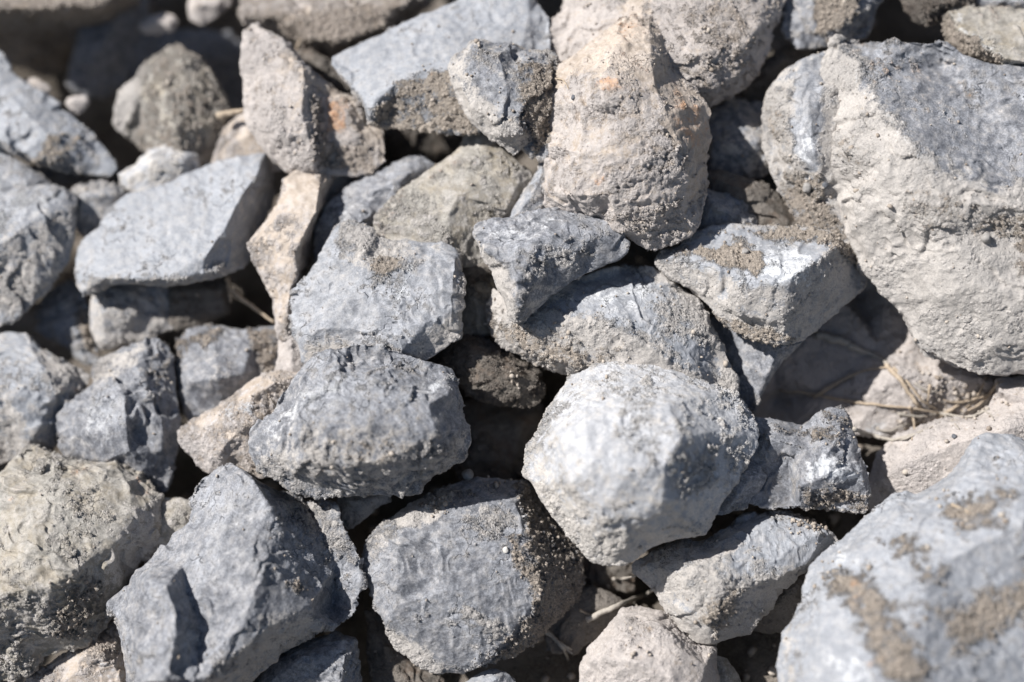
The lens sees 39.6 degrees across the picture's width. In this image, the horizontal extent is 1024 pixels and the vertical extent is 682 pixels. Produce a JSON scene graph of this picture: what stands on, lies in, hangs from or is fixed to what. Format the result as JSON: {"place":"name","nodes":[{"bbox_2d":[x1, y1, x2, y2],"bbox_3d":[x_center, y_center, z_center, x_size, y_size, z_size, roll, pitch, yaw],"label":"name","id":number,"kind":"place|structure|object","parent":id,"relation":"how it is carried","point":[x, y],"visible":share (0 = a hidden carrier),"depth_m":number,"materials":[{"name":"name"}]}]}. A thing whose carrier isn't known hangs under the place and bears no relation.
{"place":"outdoors","nodes":[
{"label":"outdoors","id":0,"kind":"place"},
{"bbox_2d":[0,0,1023,681],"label":"ground","id":1,"kind":"structure","parent":0,"point":[892,20],"depth_m":1.11,"materials":[{"name":"brown soil"}]},
{"bbox_2d":[0,184,77,325],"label":"rock","id":2,"kind":"object","parent":1,"relation":"on","point":[30,229],"visible":0.99,"depth_m":1.03,"materials":[{"name":"grey stone"}]},
{"bbox_2d":[0,149,51,192],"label":"rock","id":3,"kind":"object","parent":2,"relation":"on","point":[15,173],"visible":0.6,"depth_m":1.05,"materials":[{"name":"grey stone"}]},
{"bbox_2d":[0,331,90,463],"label":"rock","id":4,"kind":"object","parent":1,"relation":"on","point":[47,383],"visible":0.93,"depth_m":1.02,"materials":[{"name":"grey stone"}]},
{"bbox_2d":[32,303,100,365],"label":"rock","id":5,"kind":"object","parent":1,"relation":"on","point":[69,329],"visible":0.97,"depth_m":1.06,"materials":[{"name":"grey stone"}]},
{"bbox_2d":[33,279,87,321],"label":"rock","id":6,"kind":"object","parent":5,"relation":"on","point":[62,297],"visible":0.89,"depth_m":1.07,"materials":[{"name":"stone"}]},
{"bbox_2d":[0,0,140,78],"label":"rock","id":7,"kind":"object","parent":1,"relation":"on","point":[37,37],"visible":0.8,"depth_m":1.12,"materials":[{"name":"beige stone"}]},
{"bbox_2d":[25,619,125,681],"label":"rock","id":8,"kind":"object","parent":1,"relation":"on","point":[88,664],"visible":0.85,"depth_m":0.98,"materials":[{"name":"beige stone"}]},
{"bbox_2d":[28,164,125,190],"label":"rock","id":9,"kind":"object","parent":1,"relation":"on","point":[68,181],"visible":0.3,"depth_m":1.09,"materials":[{"name":"stone"}]},
{"bbox_2d":[0,51,116,176],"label":"rock","id":10,"kind":"object","parent":9,"relation":"on","point":[42,119],"visible":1,"depth_m":1.05,"materials":[{"name":"grey stone"}]},
{"bbox_2d":[23,77,50,92],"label":"rock","id":11,"kind":"object","parent":10,"relation":"on","point":[38,83],"visible":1,"depth_m":1.08,"materials":[{"name":"beige stone"}]},
{"bbox_2d":[65,95,89,114],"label":"rock","id":12,"kind":"object","parent":10,"relation":"on","point":[76,105],"visible":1,"depth_m":1.08,"materials":[{"name":"beige stone"}]},
{"bbox_2d":[0,444,164,681],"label":"rock","id":13,"kind":"object","parent":1,"relation":"on","point":[66,522],"visible":1,"depth_m":0.97,"materials":[{"name":"beige stone"}]},
{"bbox_2d":[71,179,126,236],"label":"rock","id":14,"kind":"object","parent":1,"relation":"on","point":[97,196],"visible":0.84,"depth_m":1.06,"materials":[{"name":"grey stone"}]},
{"bbox_2d":[65,0,150,99],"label":"rock","id":15,"kind":"object","parent":1,"relation":"on","point":[102,60],"visible":0.85,"depth_m":1.14,"materials":[{"name":"stone"}]},
{"bbox_2d":[53,337,181,494],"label":"rock","id":16,"kind":"object","parent":1,"relation":"on","point":[130,414],"visible":0.93,"depth_m":1.01,"materials":[{"name":"stone"}]},
{"bbox_2d":[89,284,174,350],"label":"rock","id":17,"kind":"object","parent":1,"relation":"on","point":[135,319],"visible":0.92,"depth_m":1.04,"materials":[{"name":"grey stone"}]},
{"bbox_2d":[74,153,275,296],"bbox_3d":[-0.248,-0.083,1.044,0.143,0.074,0.108,0,52,0],"label":"rock","id":18,"kind":"object","parent":17,"relation":"on","point":[165,241],"visible":0.98,"depth_m":1.03,"materials":[{"name":"grey stone"}]},
{"bbox_2d":[118,144,200,191],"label":"rock","id":19,"kind":"object","parent":18,"relation":"on","point":[156,166],"visible":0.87,"depth_m":1.05,"materials":[{"name":"white stone"}]},
{"bbox_2d":[225,277,231,301],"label":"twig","id":20,"kind":"object","parent":18,"relation":"on","point":[227,280],"visible":1,"depth_m":1.04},
{"bbox_2d":[210,113,281,172],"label":"rock","id":21,"kind":"object","parent":18,"relation":"on","point":[237,137],"visible":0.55,"depth_m":1.05,"materials":[{"name":"beige stone"}]},
{"bbox_2d":[216,108,242,120],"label":"twig","id":22,"kind":"object","parent":21,"relation":"on","point":[221,115],"visible":1,"depth_m":1.04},
{"bbox_2d":[144,497,191,564],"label":"rock","id":23,"kind":"object","parent":1,"relation":"on","point":[175,512],"visible":0.52,"depth_m":0.99,"materials":[{"name":"beige stone"}]},
{"bbox_2d":[112,43,231,167],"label":"rock","id":24,"kind":"object","parent":1,"relation":"on","point":[146,113],"visible":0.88,"depth_m":1.06,"materials":[{"name":"grey stone"}]},
{"bbox_2d":[130,28,243,122],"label":"rock","id":25,"kind":"object","parent":1,"relation":"on","point":[219,52],"visible":0.4,"depth_m":1.18,"materials":[{"name":"stone"}]},
{"bbox_2d":[138,13,178,34],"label":"rock","id":26,"kind":"object","parent":25,"relation":"on","point":[158,23],"visible":1,"depth_m":1.12,"materials":[{"name":"beige stone"}]},
{"bbox_2d":[187,0,231,24],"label":"rock","id":27,"kind":"object","parent":25,"relation":"on","point":[206,11],"visible":1,"depth_m":1.11,"materials":[{"name":"beige stone"}]},
{"bbox_2d":[166,276,230,330],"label":"rock","id":28,"kind":"object","parent":1,"relation":"on","point":[189,308],"visible":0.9,"depth_m":1.05,"materials":[{"name":"grey stone"}]},
{"bbox_2d":[175,322,277,420],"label":"rock","id":29,"kind":"object","parent":1,"relation":"on","point":[219,367],"visible":0.79,"depth_m":1.02,"materials":[{"name":"stone"}]},
{"bbox_2d":[231,289,274,323],"bbox_3d":[-0.190,-0.025,1.042,0.039,0.014,0.005,29,58,21],"label":"twig","id":30,"kind":"object","parent":29,"relation":"on","point":[238,295],"visible":0.99,"depth_m":1.04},
{"bbox_2d":[106,463,367,681],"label":"rock","id":31,"kind":"object","parent":1,"relation":"on","point":[254,618],"visible":1,"depth_m":0.94,"materials":[{"name":"stone"}]},
{"bbox_2d":[177,370,296,478],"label":"rock","id":32,"kind":"object","parent":1,"relation":"on","point":[223,439],"visible":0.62,"depth_m":0.99,"materials":[{"name":"beige stone"}]},
{"bbox_2d":[274,332,302,372],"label":"rock","id":33,"kind":"object","parent":32,"relation":"on","point":[288,358],"visible":0.3,"depth_m":1.00,"materials":[{"name":"beige stone"}]},
{"bbox_2d":[246,170,356,340],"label":"rock","id":34,"kind":"object","parent":33,"relation":"on","point":[280,245],"visible":0.94,"depth_m":1.00,"materials":[{"name":"beige stone"}]},
{"bbox_2d":[239,22,385,176],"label":"rock","id":35,"kind":"object","parent":34,"relation":"on","point":[278,127],"visible":0.98,"depth_m":1.02,"materials":[{"name":"beige stone"}]},
{"bbox_2d":[253,631,361,681],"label":"rock","id":36,"kind":"object","parent":1,"relation":"on","point":[333,656],"visible":0.92,"depth_m":0.97,"materials":[{"name":"stone"}]},
{"bbox_2d":[237,0,430,59],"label":"rock","id":37,"kind":"object","parent":1,"relation":"on","point":[352,23],"visible":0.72,"depth_m":1.06,"materials":[{"name":"beige stone"}]},
{"bbox_2d":[248,343,471,499],"bbox_3d":[-0.103,0.056,0.973,0.153,0.095,0.100,0,52,0],"label":"rock","id":38,"kind":"object","parent":1,"relation":"on","point":[340,392],"visible":1,"depth_m":0.94,"materials":[{"name":"stone"}]},
{"bbox_2d":[337,495,391,529],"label":"rock","id":39,"kind":"object","parent":1,"relation":"on","point":[355,510],"visible":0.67,"depth_m":0.99,"materials":[{"name":"grey stone"}]},
{"bbox_2d":[313,154,434,263],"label":"rock","id":40,"kind":"object","parent":1,"relation":"on","point":[370,195],"visible":0.54,"depth_m":1.02,"materials":[{"name":"stone"}]},
{"bbox_2d":[288,219,466,363],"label":"rock","id":41,"kind":"object","parent":1,"relation":"on","point":[412,304],"visible":0.89,"depth_m":0.97,"materials":[{"name":"grey stone"}]},
{"bbox_2d":[373,132,532,266],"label":"rock","id":42,"kind":"object","parent":41,"relation":"on","point":[444,200],"visible":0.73,"depth_m":1.00,"materials":[{"name":"grey stone"}]},
{"bbox_2d":[510,162,544,217],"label":"rock","id":43,"kind":"object","parent":42,"relation":"on","point":[531,198],"visible":0.71,"depth_m":0.99,"materials":[{"name":"grey stone"}]},
{"bbox_2d":[364,608,445,681],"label":"rock","id":44,"kind":"object","parent":1,"relation":"on","point":[398,668],"visible":0.84,"depth_m":1.00,"materials":[{"name":"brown stone"}]},
{"bbox_2d":[377,129,463,168],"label":"rock","id":45,"kind":"object","parent":1,"relation":"on","point":[433,147],"visible":0.2,"depth_m":1.09,"materials":[{"name":"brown stone"}]},
{"bbox_2d":[297,49,365,113],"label":"rock","id":46,"kind":"object","parent":45,"relation":"on","point":[321,66],"visible":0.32,"depth_m":1.06,"materials":[{"name":"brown stone"}]},
{"bbox_2d":[331,0,551,136],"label":"rock","id":47,"kind":"object","parent":1,"relation":"on","point":[370,71],"visible":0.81,"depth_m":1.01,"materials":[{"name":"grey stone"}]},
{"bbox_2d":[448,38,559,162],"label":"rock","id":48,"kind":"object","parent":47,"relation":"on","point":[478,95],"visible":0.96,"depth_m":0.98,"materials":[{"name":"stone"}]},
{"bbox_2d":[362,477,586,674],"bbox_3d":[-0.026,0.165,0.996,0.147,0.105,0.121,-24,56,-17],"label":"rock","id":49,"kind":"object","parent":1,"relation":"on","point":[479,609],"visible":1,"depth_m":0.96,"materials":[{"name":"stone"}]},
{"bbox_2d":[462,469,473,479],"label":"pebble","id":50,"kind":"object","parent":49,"relation":"on","point":[467,474],"visible":1,"depth_m":0.99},
{"bbox_2d":[503,546,508,552],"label":"pebble","id":51,"kind":"object","parent":49,"relation":"on","point":[505,549],"visible":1,"depth_m":0.96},
{"bbox_2d":[466,668,515,681],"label":"rock","id":52,"kind":"object","parent":1,"relation":"on","point":[492,675],"visible":1,"depth_m":0.97,"materials":[{"name":"grey stone"}]},
{"bbox_2d":[452,399,543,481],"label":"rock","id":53,"kind":"object","parent":1,"relation":"on","point":[501,437],"visible":0.61,"depth_m":1.03,"materials":[{"name":"stone"}]},
{"bbox_2d":[428,334,546,409],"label":"rock","id":54,"kind":"object","parent":53,"relation":"on","point":[475,363],"visible":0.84,"depth_m":1.00,"materials":[{"name":"brown stone"}]},
{"bbox_2d":[462,276,496,336],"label":"rock","id":55,"kind":"object","parent":54,"relation":"on","point":[477,295],"visible":0.62,"depth_m":1.01,"materials":[{"name":"grey stone"}]},
{"bbox_2d":[462,263,491,286],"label":"rock","id":56,"kind":"object","parent":55,"relation":"on","point":[477,273],"visible":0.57,"depth_m":1.01,"materials":[{"name":"grey stone"}]},
{"bbox_2d":[0,0,1022,681],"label":"soil crumbs","id":57,"kind":"object","parent":1,"relation":"on","point":[832,520],"visible":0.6,"depth_m":0.99,"materials":[{"name":"soil"}]},
{"bbox_2d":[943,393,991,402],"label":"twig","id":58,"kind":"object","parent":57,"relation":"on","point":[979,397],"visible":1,"depth_m":1.02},
{"bbox_2d":[545,630,579,660],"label":"twig","id":59,"kind":"object","parent":1,"relation":"on","point":[563,646],"visible":1,"depth_m":1.00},
{"bbox_2d":[515,469,635,593],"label":"rock","id":60,"kind":"object","parent":1,"relation":"on","point":[598,575],"visible":0.17,"depth_m":1.02,"materials":[{"name":"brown stone"}]},
{"bbox_2d":[612,575,636,580],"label":"twig","id":61,"kind":"object","parent":60,"relation":"on","point":[617,578],"visible":1,"depth_m":1.01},
{"bbox_2d":[521,361,758,566],"bbox_3d":[0.086,0.080,0.967,0.136,0.115,0.144,25,56,18],"label":"rock","id":62,"kind":"object","parent":60,"relation":"on","point":[588,484],"visible":0.99,"depth_m":0.93,"materials":[{"name":"white stone"}]},
{"bbox_2d":[717,460,766,514],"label":"rock","id":63,"kind":"object","parent":62,"relation":"on","point":[749,486],"visible":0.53,"depth_m":0.97,"materials":[{"name":"stone"}]},
{"bbox_2d":[544,585,629,654],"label":"rock","id":64,"kind":"object","parent":1,"relation":"on","point":[567,630],"visible":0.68,"depth_m":1.00,"materials":[{"name":"grey stone"}]},
{"bbox_2d":[483,264,739,390],"bbox_3d":[0.069,-0.003,1.003,0.174,0.077,0.097,0,52,0],"label":"rock","id":65,"kind":"object","parent":1,"relation":"on","point":[607,334],"visible":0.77,"depth_m":0.97,"materials":[{"name":"grey stone"}]},
{"bbox_2d":[472,207,629,323],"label":"rock","id":66,"kind":"object","parent":65,"relation":"on","point":[577,246],"visible":1,"depth_m":0.96,"materials":[{"name":"stone"}]},
{"bbox_2d":[585,588,654,622],"bbox_3d":[0.081,0.188,1.000,0.060,0.067,0.025,-31,58,-22],"label":"twig","id":67,"kind":"object","parent":1,"relation":"on","point":[603,611],"visible":1,"depth_m":0.99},
{"bbox_2d":[542,13,712,250],"bbox_3d":[0.080,-0.151,1.006,0.120,0.121,0.173,0,52,0],"label":"rock","id":68,"kind":"object","parent":1,"relation":"on","point":[636,163],"visible":0.94,"depth_m":0.96,"materials":[{"name":"beige stone"}]},
{"bbox_2d":[579,606,719,681],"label":"rock","id":69,"kind":"object","parent":1,"relation":"on","point":[606,658],"visible":0.98,"depth_m":0.95,"materials":[{"name":"beige stone"}]},
{"bbox_2d":[549,0,785,107],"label":"rock","id":70,"kind":"object","parent":1,"relation":"on","point":[725,42],"visible":0.65,"depth_m":1.00,"materials":[{"name":"beige stone"}]},
{"bbox_2d":[697,188,758,230],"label":"rock","id":71,"kind":"object","parent":1,"relation":"on","point":[724,207],"visible":0.7,"depth_m":1.00,"materials":[{"name":"grey stone"}]},
{"bbox_2d":[717,655,740,681],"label":"rock","id":72,"kind":"object","parent":1,"relation":"on","point":[727,670],"visible":0.92,"depth_m":0.98,"materials":[{"name":"grey stone"}]},
{"bbox_2d":[632,510,837,646],"bbox_3d":[0.157,0.163,0.984,0.139,0.078,0.074,-14,53,-11],"label":"rock","id":73,"kind":"object","parent":1,"relation":"on","point":[737,591],"visible":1,"depth_m":0.96,"materials":[{"name":"grey stone"}]},
{"bbox_2d":[706,96,769,178],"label":"rock","id":74,"kind":"object","parent":1,"relation":"on","point":[737,120],"visible":0.65,"depth_m":1.03,"materials":[{"name":"stone"}]},
{"bbox_2d":[739,44,813,101],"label":"rock","id":75,"kind":"object","parent":74,"relation":"on","point":[773,67],"visible":0.62,"depth_m":1.04,"materials":[{"name":"grey stone"}]},
{"bbox_2d":[780,0,883,49],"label":"rock","id":76,"kind":"object","parent":75,"relation":"on","point":[811,24],"visible":0.93,"depth_m":1.03,"materials":[{"name":"stone"}]},
{"bbox_2d":[707,169,795,225],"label":"rock","id":77,"kind":"object","parent":1,"relation":"on","point":[763,201],"visible":0.62,"depth_m":1.01,"materials":[{"name":"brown stone"}]},
{"bbox_2d":[710,316,802,411],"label":"rock","id":78,"kind":"object","parent":1,"relation":"on","point":[746,358],"visible":0.54,"depth_m":1.00,"materials":[{"name":"stone"}]},
{"bbox_2d":[654,222,867,347],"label":"rock","id":79,"kind":"object","parent":78,"relation":"on","point":[797,270],"visible":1,"depth_m":0.97,"materials":[{"name":"grey stone"}]},
{"bbox_2d":[741,248,748,253],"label":"pebble","id":80,"kind":"object","parent":79,"relation":"on","point":[745,250],"visible":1,"depth_m":0.97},
{"bbox_2d":[753,571,807,633],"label":"rock","id":81,"kind":"object","parent":1,"relation":"on","point":[778,618],"visible":0.28,"depth_m":0.98,"materials":[{"name":"grey stone"}]},
{"bbox_2d":[749,405,870,513],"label":"rock","id":82,"kind":"object","parent":1,"relation":"on","point":[808,470],"visible":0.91,"depth_m":0.97,"materials":[{"name":"stone"}]},
{"bbox_2d":[751,263,1005,439],"bbox_3d":[0.267,0.011,1.047,0.184,0.092,0.116,0,52,0],"label":"rock","id":83,"kind":"object","parent":1,"relation":"on","point":[819,365],"visible":0.58,"depth_m":1.03,"materials":[{"name":"beige stone"}]},
{"bbox_2d":[767,391,790,394],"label":"twig","id":84,"kind":"object","parent":83,"relation":"on","point":[772,392],"visible":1,"depth_m":1.04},
{"bbox_2d":[812,367,885,398],"bbox_3d":[0.244,0.028,1.031,0.050,0.030,0.008,-6,52,-5],"label":"twig","id":85,"kind":"object","parent":83,"relation":"on","point":[822,391],"visible":1,"depth_m":1.03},
{"bbox_2d":[814,331,889,364],"bbox_3d":[0.247,0.005,1.030,0.058,0.013,0.012,20,55,15],"label":"twig","id":86,"kind":"object","parent":83,"relation":"on","point":[834,339],"visible":1,"depth_m":1.03,"materials":[{"name":"wood"}]},
{"bbox_2d":[779,389,939,413],"bbox_3d":[0.261,0.047,1.032,0.133,0.027,0.018,6,52,4],"label":"twig","id":87,"kind":"object","parent":83,"relation":"on","point":[831,397],"visible":0.96,"depth_m":1.03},
{"bbox_2d":[876,423,918,431],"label":"twig","id":88,"kind":"object","parent":83,"relation":"on","point":[878,429],"visible":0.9,"depth_m":1.02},
{"bbox_2d":[884,363,936,409],"bbox_3d":[0.285,0.042,1.027,0.046,0.046,0.018,21,55,15],"label":"twig","id":89,"kind":"object","parent":83,"relation":"on","point":[893,371],"visible":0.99,"depth_m":1.01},
{"bbox_2d":[880,422,940,443],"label":"twig","id":90,"kind":"object","parent":83,"relation":"on","point":[910,436],"visible":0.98,"depth_m":1.00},
{"bbox_2d":[909,406,914,439],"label":"twig","id":91,"kind":"object","parent":83,"relation":"on","point":[911,412],"visible":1,"depth_m":1.01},
{"bbox_2d":[914,382,937,391],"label":"twig","id":92,"kind":"object","parent":83,"relation":"on","point":[918,385],"visible":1,"depth_m":1.01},
{"bbox_2d":[927,384,931,402],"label":"twig","id":93,"kind":"object","parent":83,"relation":"on","point":[929,388],"visible":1,"depth_m":1.01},
{"bbox_2d":[904,404,958,428],"bbox_3d":[0.300,0.056,1.030,0.042,0.027,0.011,-12,53,-10],"label":"twig","id":94,"kind":"object","parent":83,"relation":"on","point":[950,410],"visible":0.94,"depth_m":1.02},
{"bbox_2d":[967,381,999,410],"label":"twig","id":95,"kind":"object","parent":83,"relation":"on","point":[989,393],"visible":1,"depth_m":1.02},
{"bbox_2d":[852,426,926,441],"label":"twig","id":96,"kind":"object","parent":1,"relation":"on","point":[862,432],"visible":1,"depth_m":1.00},
{"bbox_2d":[775,432,1023,681],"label":"rock","id":97,"kind":"object","parent":1,"relation":"on","point":[832,635],"visible":0.99,"depth_m":0.89,"materials":[{"name":"grey stone"}]},
{"bbox_2d":[951,503,969,512],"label":"twig","id":98,"kind":"object","parent":97,"relation":"on","point":[954,505],"visible":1,"depth_m":0.91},
{"bbox_2d":[820,34,1023,375],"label":"rock","id":99,"kind":"object","parent":1,"relation":"on","point":[979,287],"visible":0.94,"depth_m":0.97,"materials":[{"name":"stone"}]},
{"bbox_2d":[761,51,849,244],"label":"rock","id":100,"kind":"object","parent":99,"relation":"on","point":[801,100],"visible":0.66,"depth_m":0.99,"materials":[{"name":"grey stone"}]},
{"bbox_2d":[803,183,811,192],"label":"pebble","id":101,"kind":"object","parent":100,"relation":"on","point":[806,187],"visible":1,"depth_m":0.99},
{"bbox_2d":[822,182,828,188],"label":"pebble","id":102,"kind":"object","parent":100,"relation":"on","point":[825,185],"visible":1,"depth_m":0.99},
{"bbox_2d":[941,3,1023,65],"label":"rock","id":103,"kind":"object","parent":99,"relation":"on","point":[991,34],"visible":0.94,"depth_m":1.01,"materials":[{"name":"beige stone"}]},
{"bbox_2d":[981,232,991,243],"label":"pebble","id":104,"kind":"object","parent":99,"relation":"on","point":[986,237],"visible":1,"depth_m":0.95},
{"bbox_2d":[897,408,989,428],"bbox_3d":[0.305,0.051,1.010,0.052,0.028,0.032,33,59,23],"label":"twig","id":105,"kind":"object","parent":1,"relation":"on","point":[922,415],"visible":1,"depth_m":1.02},
{"bbox_2d":[868,398,1023,512],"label":"rock","id":106,"kind":"object","parent":1,"relation":"on","point":[925,457],"visible":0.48,"depth_m":0.99,"materials":[{"name":"beige stone"}]},
{"bbox_2d":[973,410,993,419],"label":"twig","id":107,"kind":"object","parent":106,"relation":"on","point":[976,414],"visible":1,"depth_m":1.00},
{"bbox_2d":[961,376,986,411],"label":"twig","id":108,"kind":"object","parent":1,"relation":"on","point":[980,389],"visible":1,"depth_m":1.02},
{"bbox_2d":[974,0,1023,8],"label":"rock","id":109,"kind":"object","parent":1,"relation":"on","point":[1016,4],"visible":0.52,"depth_m":1.03,"materials":[{"name":"stone"}]},
{"bbox_2d":[900,0,975,27],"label":"rock","id":110,"kind":"object","parent":109,"relation":"on","point":[925,13],"visible":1,"depth_m":1.02,"materials":[{"name":"grey stone"}]},
{"bbox_2d":[988,375,1023,406],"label":"rock","id":111,"kind":"object","parent":1,"relation":"on","point":[1009,389],"visible":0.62,"depth_m":0.99,"materials":[{"name":"beige stone"}]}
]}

